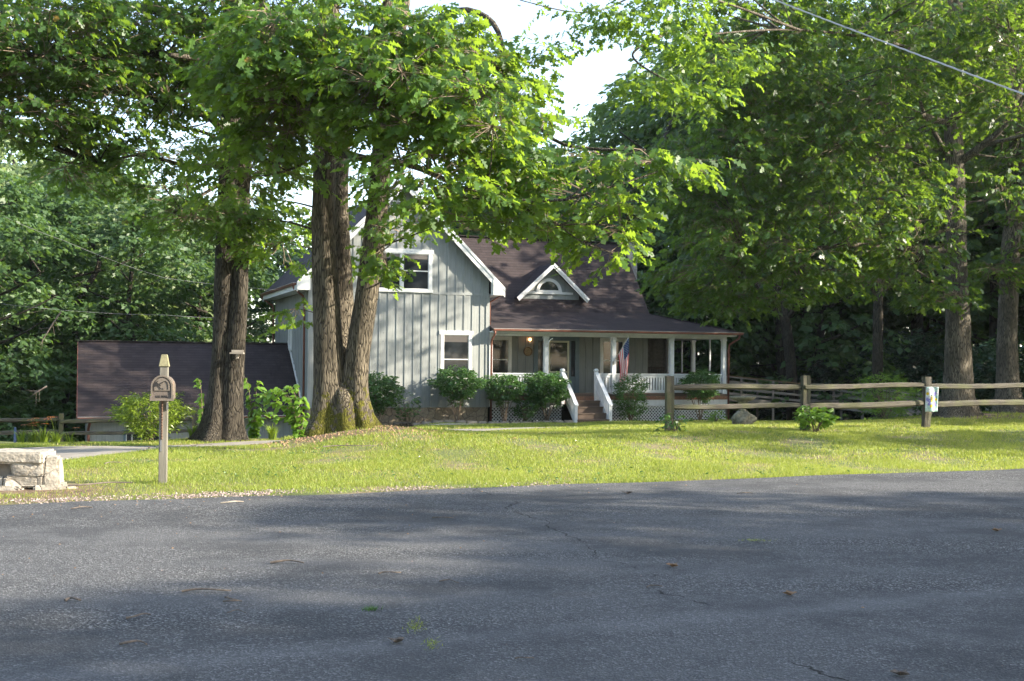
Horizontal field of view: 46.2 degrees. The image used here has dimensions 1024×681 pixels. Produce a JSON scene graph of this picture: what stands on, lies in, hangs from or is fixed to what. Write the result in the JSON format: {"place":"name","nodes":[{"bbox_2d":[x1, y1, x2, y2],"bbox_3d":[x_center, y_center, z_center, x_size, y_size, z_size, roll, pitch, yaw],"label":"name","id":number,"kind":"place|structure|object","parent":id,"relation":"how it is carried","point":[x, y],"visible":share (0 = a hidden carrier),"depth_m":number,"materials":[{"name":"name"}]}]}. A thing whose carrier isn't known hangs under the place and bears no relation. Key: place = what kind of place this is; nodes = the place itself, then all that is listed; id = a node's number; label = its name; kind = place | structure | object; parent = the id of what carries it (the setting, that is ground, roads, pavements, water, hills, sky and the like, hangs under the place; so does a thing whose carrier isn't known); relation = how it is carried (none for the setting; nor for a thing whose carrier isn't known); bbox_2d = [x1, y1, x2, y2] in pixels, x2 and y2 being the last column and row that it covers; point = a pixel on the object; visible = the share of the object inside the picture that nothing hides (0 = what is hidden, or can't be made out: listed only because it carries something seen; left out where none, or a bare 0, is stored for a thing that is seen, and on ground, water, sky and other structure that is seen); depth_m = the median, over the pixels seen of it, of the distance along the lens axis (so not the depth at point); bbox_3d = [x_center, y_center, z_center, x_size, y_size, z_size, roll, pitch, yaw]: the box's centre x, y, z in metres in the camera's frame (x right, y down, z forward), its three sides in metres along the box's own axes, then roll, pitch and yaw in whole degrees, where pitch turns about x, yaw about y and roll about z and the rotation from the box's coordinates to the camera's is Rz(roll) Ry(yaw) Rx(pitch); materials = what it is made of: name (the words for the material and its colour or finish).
{"place":"outdoors","nodes":[
{"label":"outdoors","id":0,"kind":"place"},
{"bbox_2d":[19,427,616,459],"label":"driveway","id":1,"kind":"structure","parent":0,"point":[64,452],"depth_m":22.79,"materials":[{"name":"concrete"}]},
{"bbox_2d":[1,0,938,363],"label":"sky","id":2,"kind":"structure","parent":0,"point":[583,80],"materials":[{"name":"white"}]},
{"bbox_2d":[0,468,1023,680],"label":"road","id":3,"kind":"structure","parent":0,"point":[693,617],"depth_m":8.61,"materials":[{"name":"asphalt"}]},
{"bbox_2d":[182,588,230,591],"bbox_3d":[-2.087,1.704,8.198,0.334,0.025,0.039,1,-1,-3],"label":"stick","id":4,"kind":"object","parent":3,"relation":"on","point":[185,590],"visible":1,"depth_m":8.19,"materials":[{"name":"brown wood"}]},
{"bbox_2d":[0,424,1023,461],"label":"grass","id":5,"kind":"structure","parent":0,"point":[589,434],"depth_m":22.42,"materials":[{"name":"plant"}]},
{"bbox_2d":[0,413,1023,504],"bbox_3d":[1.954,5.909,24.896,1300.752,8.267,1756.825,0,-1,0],"label":"ground","id":6,"kind":"structure","parent":0,"point":[550,448],"depth_m":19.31,"materials":[{"name":"plant"}]},
{"bbox_2d":[0,174,20,399],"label":"forest tree","id":7,"kind":"object","parent":6,"relation":"on","point":[6,330],"visible":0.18,"depth_m":53.10,"materials":[{"name":"green plant"}]},
{"bbox_2d":[12,425,29,442],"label":"daylily","id":8,"kind":"object","parent":6,"relation":"on","point":[21,439],"visible":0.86,"depth_m":25.13,"materials":[{"name":"green plant"}]},
{"bbox_2d":[24,423,45,442],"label":"daylily","id":9,"kind":"object","parent":6,"relation":"on","point":[34,439],"visible":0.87,"depth_m":25.22,"materials":[{"name":"green plant"}]},
{"bbox_2d":[0,448,76,490],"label":"stone wall","id":10,"kind":"structure","parent":6,"relation":"on","point":[35,469],"depth_m":14.61,"materials":[{"name":"stone"}]},
{"bbox_2d":[0,433,82,442],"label":"undergrowth","id":11,"kind":"object","parent":6,"relation":"on","point":[7,439],"visible":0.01,"depth_m":41.69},
{"bbox_2d":[31,418,52,442],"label":"daylily","id":12,"kind":"object","parent":6,"relation":"on","point":[42,438],"visible":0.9,"depth_m":25.31,"materials":[{"name":"green plant"}]},
{"bbox_2d":[0,106,91,383],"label":"forest tree","id":13,"kind":"object","parent":6,"relation":"on","point":[14,160],"visible":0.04,"depth_m":63.90,"materials":[{"name":"green plant"}]},
{"bbox_2d":[0,171,98,441],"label":"forest tree","id":14,"kind":"object","parent":6,"relation":"on","point":[13,190],"visible":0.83,"depth_m":45.31,"materials":[{"name":"green plant"}]},
{"bbox_2d":[49,417,65,443],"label":"daylily","id":15,"kind":"object","parent":6,"relation":"on","point":[56,438],"visible":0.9,"depth_m":25.40,"materials":[{"name":"green plant"}]},
{"bbox_2d":[0,182,122,441],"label":"forest tree","id":16,"kind":"object","parent":6,"relation":"on","point":[28,324],"visible":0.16,"depth_m":55.59,"materials":[{"name":"green plant"}]},
{"bbox_2d":[0,144,129,435],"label":"forest tree","id":17,"kind":"object","parent":6,"relation":"on","point":[18,171],"visible":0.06,"depth_m":58.82,"materials":[{"name":"green plant"}]},
{"bbox_2d":[0,169,193,441],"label":"forest tree","id":18,"kind":"object","parent":6,"relation":"on","point":[72,213],"visible":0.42,"depth_m":49.55,"materials":[{"name":"green plant"}]},
{"bbox_2d":[2,151,194,439],"bbox_3d":[-20.517,0.270,60.349,10.636,19.631,11.890,1,-1,-21],"label":"forest tree","id":19,"kind":"object","parent":6,"relation":"on","point":[66,188],"visible":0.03,"depth_m":58.65,"materials":[{"name":"green plant"}]},
{"bbox_2d":[0,413,197,440],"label":"split rail fence","id":20,"kind":"object","parent":6,"relation":"on","point":[61,420],"visible":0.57,"depth_m":33.99,"materials":[{"name":"brown wood"}]},
{"bbox_2d":[68,482,131,486],"bbox_3d":[-4.957,1.722,14.433,0.754,0.031,0.094,1,-1,-38],"label":"stick","id":21,"kind":"object","parent":6,"relation":"on","point":[96,483],"visible":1,"depth_m":14.37,"materials":[{"name":"brown wood"}]},
{"bbox_2d":[3,141,207,440],"bbox_3d":[-22.136,0.321,65.445,14.466,22.743,15.515,0,-1,1],"label":"forest tree","id":22,"kind":"object","parent":6,"relation":"on","point":[161,193],"visible":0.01,"depth_m":63.77,"materials":[{"name":"green plant"}]},
{"bbox_2d":[27,191,214,394],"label":"forest tree","id":23,"kind":"object","parent":6,"relation":"on","point":[114,241],"visible":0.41,"depth_m":49.32,"materials":[{"name":"green plant"}]},
{"bbox_2d":[48,181,213,440],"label":"forest tree","id":24,"kind":"object","parent":6,"relation":"on","point":[135,278],"visible":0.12,"depth_m":54.42,"materials":[{"name":"green plant"}]},
{"bbox_2d":[104,391,203,442],"bbox_3d":[-8.138,1.690,26.991,1.940,1.271,2.023,1,-1,-44],"label":"bush","id":25,"kind":"object","parent":6,"relation":"on","point":[136,425],"visible":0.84,"depth_m":26.66,"materials":[{"name":"green plant"}]},
{"bbox_2d":[0,0,314,442],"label":"oak tree","id":26,"kind":"object","parent":6,"relation":"on","point":[92,65],"visible":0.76,"depth_m":24.01,"materials":[{"name":"green plant"}]},
{"bbox_2d":[150,354,175,483],"bbox_3d":[-4.449,1.080,15.316,0.289,1.805,0.544,1,-1,-11],"label":"mailbox","id":27,"kind":"object","parent":6,"relation":"on","point":[163,387],"visible":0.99,"depth_m":15.29,"materials":[{"name":"brown wood"}]},
{"bbox_2d":[152,377,170,398],"bbox_3d":[-4.404,0.593,15.076,0.228,0.272,0.030,1,-1,-11],"label":"door","id":28,"kind":"structure","parent":27,"relation":"in","point":[161,389],"depth_m":15.07,"materials":[{"name":"beige metal"}]},
{"bbox_2d":[76,340,304,441],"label":"garage","id":29,"kind":"structure","parent":6,"relation":"on","point":[109,372],"depth_m":43.91,"materials":[{"name":"wood"}]},
{"bbox_2d":[122,430,158,440],"bbox_3d":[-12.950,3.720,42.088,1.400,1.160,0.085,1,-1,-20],"label":"garage door","id":30,"kind":"structure","parent":29,"relation":"in","point":[125,437],"depth_m":42.00,"materials":[{"name":"grey paint"}]},
{"bbox_2d":[193,378,203,423],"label":"garden plant","id":31,"kind":"object","parent":6,"relation":"on","point":[200,400],"visible":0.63,"depth_m":29.21,"materials":[{"name":"green plant"}]},
{"bbox_2d":[123,209,278,342],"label":"forest tree","id":32,"kind":"object","parent":6,"relation":"on","point":[204,331],"visible":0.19,"depth_m":55.44,"materials":[{"name":"green plant"}]},
{"bbox_2d":[170,245,269,341],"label":"forest tree","id":33,"kind":"object","parent":6,"relation":"on","point":[250,322],"visible":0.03,"depth_m":60.30,"materials":[{"name":"green plant"}]},
{"bbox_2d":[244,376,281,437],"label":"garden plant","id":34,"kind":"object","parent":6,"relation":"on","point":[254,431],"visible":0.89,"depth_m":28.76,"materials":[{"name":"green plant"}]},
{"bbox_2d":[263,424,281,439],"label":"strap leaf plant","id":35,"kind":"object","parent":6,"relation":"on","point":[271,432],"visible":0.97,"depth_m":27.72,"materials":[{"name":"green plant"}]},
{"bbox_2d":[262,267,284,342],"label":"forest tree","id":36,"kind":"object","parent":6,"relation":"on","point":[279,276],"visible":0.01,"depth_m":58.73,"materials":[{"name":"green plant"}]},
{"bbox_2d":[246,222,311,339],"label":"forest tree","id":37,"kind":"object","parent":6,"relation":"on","point":[277,255],"visible":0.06,"depth_m":64.45,"materials":[{"name":"green plant"}]},
{"bbox_2d":[0,481,568,503],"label":"gravel","id":38,"kind":"structure","parent":6,"relation":"on","point":[254,493],"depth_m":14.08,"materials":[{"name":"gravel"}]},
{"bbox_2d":[261,384,309,437],"bbox_3d":[-5.398,1.724,28.471,1.316,1.395,1.019,0,-1,0],"label":"garden plant","id":39,"kind":"object","parent":6,"relation":"on","point":[293,419],"visible":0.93,"depth_m":28.32,"materials":[{"name":"green plant"}]},
{"bbox_2d":[136,425,552,448],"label":"leaf litter","id":40,"kind":"object","parent":6,"relation":"on","point":[301,438],"visible":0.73,"depth_m":22.96,"materials":[{"name":"plant"}]},
{"bbox_2d":[368,371,405,422],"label":"shrub","id":41,"kind":"object","parent":6,"relation":"on","point":[386,384],"visible":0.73,"depth_m":42.57,"materials":[{"name":"green plant"}]},
{"bbox_2d":[393,422,413,427],"bbox_3d":[-2.990,2.337,32.996,0.573,0.200,0.188,1,-1,-12],"label":"cut log","id":42,"kind":"object","parent":6,"relation":"on","point":[406,424],"visible":0.65,"depth_m":32.94,"materials":[{"name":"brown wood"}]},
{"bbox_2d":[160,0,745,435],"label":"oak tree","id":43,"kind":"object","parent":6,"relation":"on","point":[390,84],"visible":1,"depth_m":20.03,"materials":[{"name":"green plant"}]},
{"bbox_2d":[0,103,910,341],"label":"woods","id":44,"kind":"object","parent":6,"relation":"on","point":[567,139],"depth_m":87.23,"materials":[{"name":"green plant"}]},
{"bbox_2d":[427,180,516,236],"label":"forest tree","id":45,"kind":"object","parent":6,"relation":"on","point":[458,225],"visible":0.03,"depth_m":57.79,"materials":[{"name":"green plant"}]},
{"bbox_2d":[260,184,743,434],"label":"house","id":46,"kind":"structure","parent":6,"relation":"on","point":[480,309],"depth_m":46.62,"materials":[{"name":"grey"}]},
{"bbox_2d":[379,248,433,292],"bbox_3d":[-4.072,-2.590,44.354,2.440,1.600,0.085,1,-1,-20],"label":"window","id":47,"kind":"structure","parent":46,"relation":"in","point":[422,282],"depth_m":44.54,"materials":[{"name":"white glass"}]},
{"bbox_2d":[439,331,472,378],"bbox_3d":[-2.094,0.564,45.026,1.320,1.850,0.085,1,-1,-20],"label":"window","id":48,"kind":"structure","parent":46,"relation":"in","point":[455,346],"depth_m":45.04,"materials":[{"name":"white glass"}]},
{"bbox_2d":[493,336,511,377],"bbox_3d":[-0.650,0.689,47.679,1.350,1.720,0.085,1,-1,-20],"label":"window","id":49,"kind":"structure","parent":46,"relation":"in","point":[502,345],"depth_m":47.79,"materials":[{"name":"clear glass"}]},
{"bbox_2d":[548,341,568,388],"bbox_3d":[1.894,1.065,48.561,0.906,2.110,0.107,1,-1,-20],"label":"door","id":50,"kind":"structure","parent":46,"relation":"in","point":[558,350],"depth_m":48.59,"materials":[{"name":"glass"}]},
{"bbox_2d":[600,338,625,379],"bbox_3d":[4.163,0.759,49.430,1.160,1.720,0.085,1,-1,-20],"label":"window","id":51,"kind":"structure","parent":46,"relation":"in","point":[605,343],"depth_m":49.37,"materials":[{"name":"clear glass"}]},
{"bbox_2d":[612,336,628,381],"bbox_3d":[4.278,0.834,47.109,0.718,2.043,0.098,0,-1,31],"label":"house flag","id":52,"kind":"object","parent":46,"relation":"attached to","point":[623,353],"visible":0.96,"depth_m":47.04,"materials":[{"name":"multicoloured fabric"}]},
{"bbox_2d":[648,339,667,382],"bbox_3d":[6.123,0.838,51.704,1.293,1.955,0.530,1,-1,-20],"label":"porch swing","id":53,"kind":"object","parent":46,"relation":"hanging from","point":[655,369],"visible":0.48,"depth_m":51.94,"materials":[{"name":"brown wood"}]},
{"bbox_2d":[481,140,585,221],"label":"forest tree","id":54,"kind":"object","parent":6,"relation":"on","point":[564,141],"visible":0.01,"depth_m":71.33,"materials":[{"name":"green plant"}]},
{"bbox_2d":[65,426,1023,495],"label":"clover","id":55,"kind":"object","parent":6,"relation":"on","point":[324,448],"visible":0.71,"depth_m":19.82,"materials":[{"name":"green plant"}]},
{"bbox_2d":[502,151,657,307],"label":"forest tree","id":56,"kind":"object","parent":6,"relation":"on","point":[594,185],"visible":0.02,"depth_m":64.99,"materials":[{"name":"green plant"}]},
{"bbox_2d":[509,158,665,305],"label":"forest tree","id":57,"kind":"object","parent":6,"relation":"on","point":[597,203],"visible":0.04,"depth_m":59.55,"materials":[{"name":"green plant"}]},
{"bbox_2d":[570,95,666,260],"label":"forest tree","id":58,"kind":"object","parent":6,"relation":"on","point":[599,125],"visible":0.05,"depth_m":72.31,"materials":[{"name":"green plant"}]},
{"bbox_2d":[605,179,737,371],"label":"forest tree","id":59,"kind":"object","parent":6,"relation":"on","point":[647,289],"visible":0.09,"depth_m":58.95,"materials":[{"name":"green plant"}]},
{"bbox_2d":[655,413,692,431],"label":"weed clump","id":60,"kind":"object","parent":6,"relation":"on","point":[672,424],"visible":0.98,"depth_m":24.07,"materials":[{"name":"green plant"}]},
{"bbox_2d":[559,30,802,419],"bbox_3d":[8.514,-4.020,58.659,11.174,22.447,12.491,0,-1,24],"label":"forest tree","id":61,"kind":"object","parent":6,"relation":"on","point":[740,326],"visible":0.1,"depth_m":57.59,"materials":[{"name":"green plant"}]},
{"bbox_2d":[578,53,797,369],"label":"forest tree","id":62,"kind":"object","parent":6,"relation":"on","point":[600,111],"visible":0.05,"depth_m":68.07,"materials":[{"name":"green plant"}]},
{"bbox_2d":[703,410,727,421],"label":"weed clump","id":63,"kind":"object","parent":6,"relation":"on","point":[713,417],"visible":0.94,"depth_m":39.89,"materials":[{"name":"green plant"}]},
{"bbox_2d":[603,33,850,419],"bbox_3d":[10.928,-3.551,63.463,12.952,26.016,13.892,0,-1,3],"label":"forest tree","id":64,"kind":"object","parent":6,"relation":"on","point":[641,109],"visible":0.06,"depth_m":63.01,"materials":[{"name":"green plant"}]},
{"bbox_2d":[729,396,756,424],"bbox_3d":[6.635,2.058,34.460,0.794,0.910,0.788,0,-1,0],"label":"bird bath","id":65,"kind":"object","parent":6,"relation":"on","point":[742,416],"visible":0.88,"depth_m":34.26,"materials":[{"name":"stone"}]},
{"bbox_2d":[627,32,867,419],"bbox_3d":[11.816,-3.587,66.924,14.836,27.135,13.832,1,-1,-7],"label":"forest tree","id":66,"kind":"object","parent":6,"relation":"on","point":[660,135],"visible":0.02,"depth_m":64.96,"materials":[{"name":"green plant"}]},
{"bbox_2d":[675,128,849,420],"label":"forest tree","id":67,"kind":"object","parent":6,"relation":"on","point":[788,346],"visible":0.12,"depth_m":52.80,"materials":[{"name":"green plant"}]},
{"bbox_2d":[516,0,1023,417],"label":"oak tree","id":68,"kind":"object","parent":6,"relation":"on","point":[899,20],"visible":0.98,"depth_m":32.30,"materials":[{"name":"green plant"}]},
{"bbox_2d":[743,390,817,420],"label":"evergreen bush","id":69,"kind":"object","parent":6,"relation":"on","point":[765,412],"visible":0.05,"depth_m":54.99,"materials":[{"name":"green plant"}]},
{"bbox_2d":[655,7,913,420],"bbox_3d":[12.835,-4.093,57.055,12.361,22.711,13.818,0,-1,20],"label":"forest tree","id":70,"kind":"object","parent":6,"relation":"on","point":[808,320],"visible":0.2,"depth_m":54.18,"materials":[{"name":"green plant"}]},
{"bbox_2d":[707,0,912,416],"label":"forest tree","id":71,"kind":"object","parent":6,"relation":"on","point":[862,328],"visible":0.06,"depth_m":60.82,"materials":[{"name":"green plant"}]},
{"bbox_2d":[792,405,840,432],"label":"garden plant","id":72,"kind":"object","parent":6,"relation":"on","point":[822,417],"visible":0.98,"depth_m":25.34,"materials":[{"name":"green plant"}]},
{"bbox_2d":[754,171,892,402],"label":"forest tree","id":73,"kind":"object","parent":6,"relation":"on","point":[820,334],"visible":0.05,"depth_m":55.81,"materials":[{"name":"green plant"}]},
{"bbox_2d":[717,375,940,419],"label":"fence","id":74,"kind":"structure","parent":6,"relation":"on","point":[773,392],"depth_m":51.97,"materials":[{"name":"wood"}]},
{"bbox_2d":[797,353,871,420],"bbox_3d":[15.003,2.914,55.005,4.552,4.658,4.480,0,-1,0],"label":"evergreen bush","id":75,"kind":"object","parent":6,"relation":"on","point":[825,374],"visible":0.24,"depth_m":54.26,"materials":[{"name":"green plant"}]},
{"bbox_2d":[664,375,1023,430],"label":"split rail fence","id":76,"kind":"object","parent":6,"relation":"on","point":[805,387],"visible":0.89,"depth_m":26.01,"materials":[{"name":"brown wood"}]},
{"bbox_2d":[925,387,938,411],"bbox_3d":[9.481,1.326,27.128,0.370,0.570,0.049,1,-1,-10],"label":"garden flag","id":77,"kind":"object","parent":76,"relation":"attached to","point":[931,400],"visible":1,"depth_m":27.12,"materials":[{"name":"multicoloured fabric"}]},
{"bbox_2d":[770,48,930,418],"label":"forest tree","id":78,"kind":"object","parent":6,"relation":"on","point":[898,329],"visible":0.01,"depth_m":67.92,"materials":[{"name":"green plant"}]},
{"bbox_2d":[788,87,977,418],"bbox_3d":[14.304,-3.109,46.528,7.665,14.302,6.328,0,-1,0],"label":"forest tree","id":79,"kind":"object","parent":6,"relation":"on","point":[877,358],"visible":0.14,"depth_m":46.85,"materials":[{"name":"green plant"}]},
{"bbox_2d":[843,372,922,419],"bbox_3d":[11.631,1.865,37.478,2.350,1.803,2.333,0,-1,0],"label":"bush","id":80,"kind":"object","parent":6,"relation":"on","point":[889,410],"visible":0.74,"depth_m":37.35,"materials":[{"name":"green plant"}]},
{"bbox_2d":[837,331,938,419],"bbox_3d":[17.176,2.384,54.966,4.566,5.775,4.991,0,-1,0],"label":"evergreen bush","id":81,"kind":"object","parent":6,"relation":"on","point":[890,352],"visible":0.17,"depth_m":54.21,"materials":[{"name":"green plant"}]},
{"bbox_2d":[817,389,985,419],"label":"undergrowth","id":82,"kind":"object","parent":6,"relation":"on","point":[914,408],"visible":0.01,"depth_m":47.76,"materials":[{"name":"plant"}]},
{"bbox_2d":[790,0,1023,366],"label":"forest tree","id":83,"kind":"object","parent":6,"relation":"on","point":[976,314],"visible":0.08,"depth_m":54.66,"materials":[{"name":"green plant"}]},
{"bbox_2d":[812,5,1023,393],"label":"forest tree","id":84,"kind":"object","parent":6,"relation":"on","point":[884,323],"visible":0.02,"depth_m":61.92,"materials":[{"name":"green plant"}]},
{"bbox_2d":[846,59,1007,398],"bbox_3d":[25.081,-3.852,68.443,14.586,27.684,15.644,0,-1,8],"label":"forest tree","id":85,"kind":"object","parent":6,"relation":"on","point":[891,327],"depth_m":63.35,"materials":[{"name":"green plant"}]},
{"bbox_2d":[884,323,980,400],"bbox_3d":[18.956,2.193,53.955,4.686,5.987,4.497,0,-1,0],"label":"evergreen bush","id":86,"kind":"object","parent":6,"relation":"on","point":[916,370],"visible":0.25,"depth_m":53.45,"materials":[{"name":"green plant"}]},
{"bbox_2d":[883,0,1023,379],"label":"forest tree","id":87,"kind":"object","parent":6,"relation":"on","point":[993,321],"visible":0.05,"depth_m":58.11,"materials":[{"name":"green plant"}]},
{"bbox_2d":[928,103,1023,379],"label":"forest tree","id":88,"kind":"object","parent":6,"relation":"on","point":[1021,314],"visible":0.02,"depth_m":62.00,"materials":[{"name":"green plant"}]},
{"bbox_2d":[931,336,1023,410],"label":"evergreen bush","id":89,"kind":"object","parent":6,"relation":"on","point":[975,358],"visible":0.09,"depth_m":47.25,"materials":[{"name":"green plant"}]},
{"bbox_2d":[944,42,1023,280],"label":"forest tree","id":90,"kind":"object","parent":6,"relation":"on","point":[998,259],"visible":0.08,"depth_m":50.04,"materials":[{"name":"green plant"}]},
{"bbox_2d":[960,0,1023,413],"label":"oak tree","id":91,"kind":"object","parent":6,"relation":"on","point":[1010,274],"visible":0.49,"depth_m":38.20,"materials":[{"name":"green plant"}]},
{"bbox_2d":[972,331,1023,411],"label":"evergreen bush","id":92,"kind":"object","parent":6,"relation":"on","point":[989,360],"visible":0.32,"depth_m":45.85,"materials":[{"name":"green plant"}]},
{"bbox_2d":[978,91,1023,302],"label":"forest tree","id":93,"kind":"object","parent":6,"relation":"on","point":[1021,293],"visible":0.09,"depth_m":55.94,"materials":[{"name":"green plant"}]},
{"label":"flower bed","id":94,"kind":"structure","parent":6,"relation":"on","visible":0},
{"bbox_2d":[391,392,420,421],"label":"shrub","id":95,"kind":"object","parent":94,"relation":"on","point":[406,418],"visible":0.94,"depth_m":43.47,"materials":[{"name":"green plant"}]},
{"bbox_2d":[426,364,487,420],"bbox_3d":[-2.005,1.988,44.004,2.274,2.276,2.213,1,-1,-31],"label":"shrub","id":96,"kind":"object","parent":94,"relation":"on","point":[453,388],"visible":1,"depth_m":43.66,"materials":[{"name":"green plant"}]},
{"bbox_2d":[483,373,528,420],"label":"shrub","id":97,"kind":"object","parent":94,"relation":"on","point":[500,395],"visible":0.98,"depth_m":44.61,"materials":[{"name":"green plant"}]},
{"bbox_2d":[510,397,538,420],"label":"shrub","id":98,"kind":"object","parent":94,"relation":"on","point":[525,414],"visible":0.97,"depth_m":45.13,"materials":[{"name":"green plant"}]},
{"bbox_2d":[521,370,571,420],"bbox_3d":[1.309,2.151,45.519,1.946,2.065,2.141,0,-1,0],"label":"shrub","id":99,"kind":"object","parent":94,"relation":"on","point":[555,381],"visible":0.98,"depth_m":45.13,"materials":[{"name":"green plant"}]},
{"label":"flower bed","id":100,"kind":"structure","parent":6,"relation":"on","visible":0},
{"bbox_2d":[610,373,649,420],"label":"shrub","id":101,"kind":"object","parent":100,"relation":"on","point":[631,410],"visible":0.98,"depth_m":46.51,"materials":[{"name":"green plant"}]},
{"bbox_2d":[677,368,720,419],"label":"shrub","id":102,"kind":"object","parent":100,"relation":"on","point":[698,377],"visible":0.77,"depth_m":47.27,"materials":[{"name":"green plant"}]},
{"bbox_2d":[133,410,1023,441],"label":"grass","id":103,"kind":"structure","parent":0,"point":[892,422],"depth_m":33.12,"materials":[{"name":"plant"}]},
{"bbox_2d":[774,0,1023,94],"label":"power line","id":104,"kind":"object","parent":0,"point":[903,48],"visible":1,"depth_m":13.11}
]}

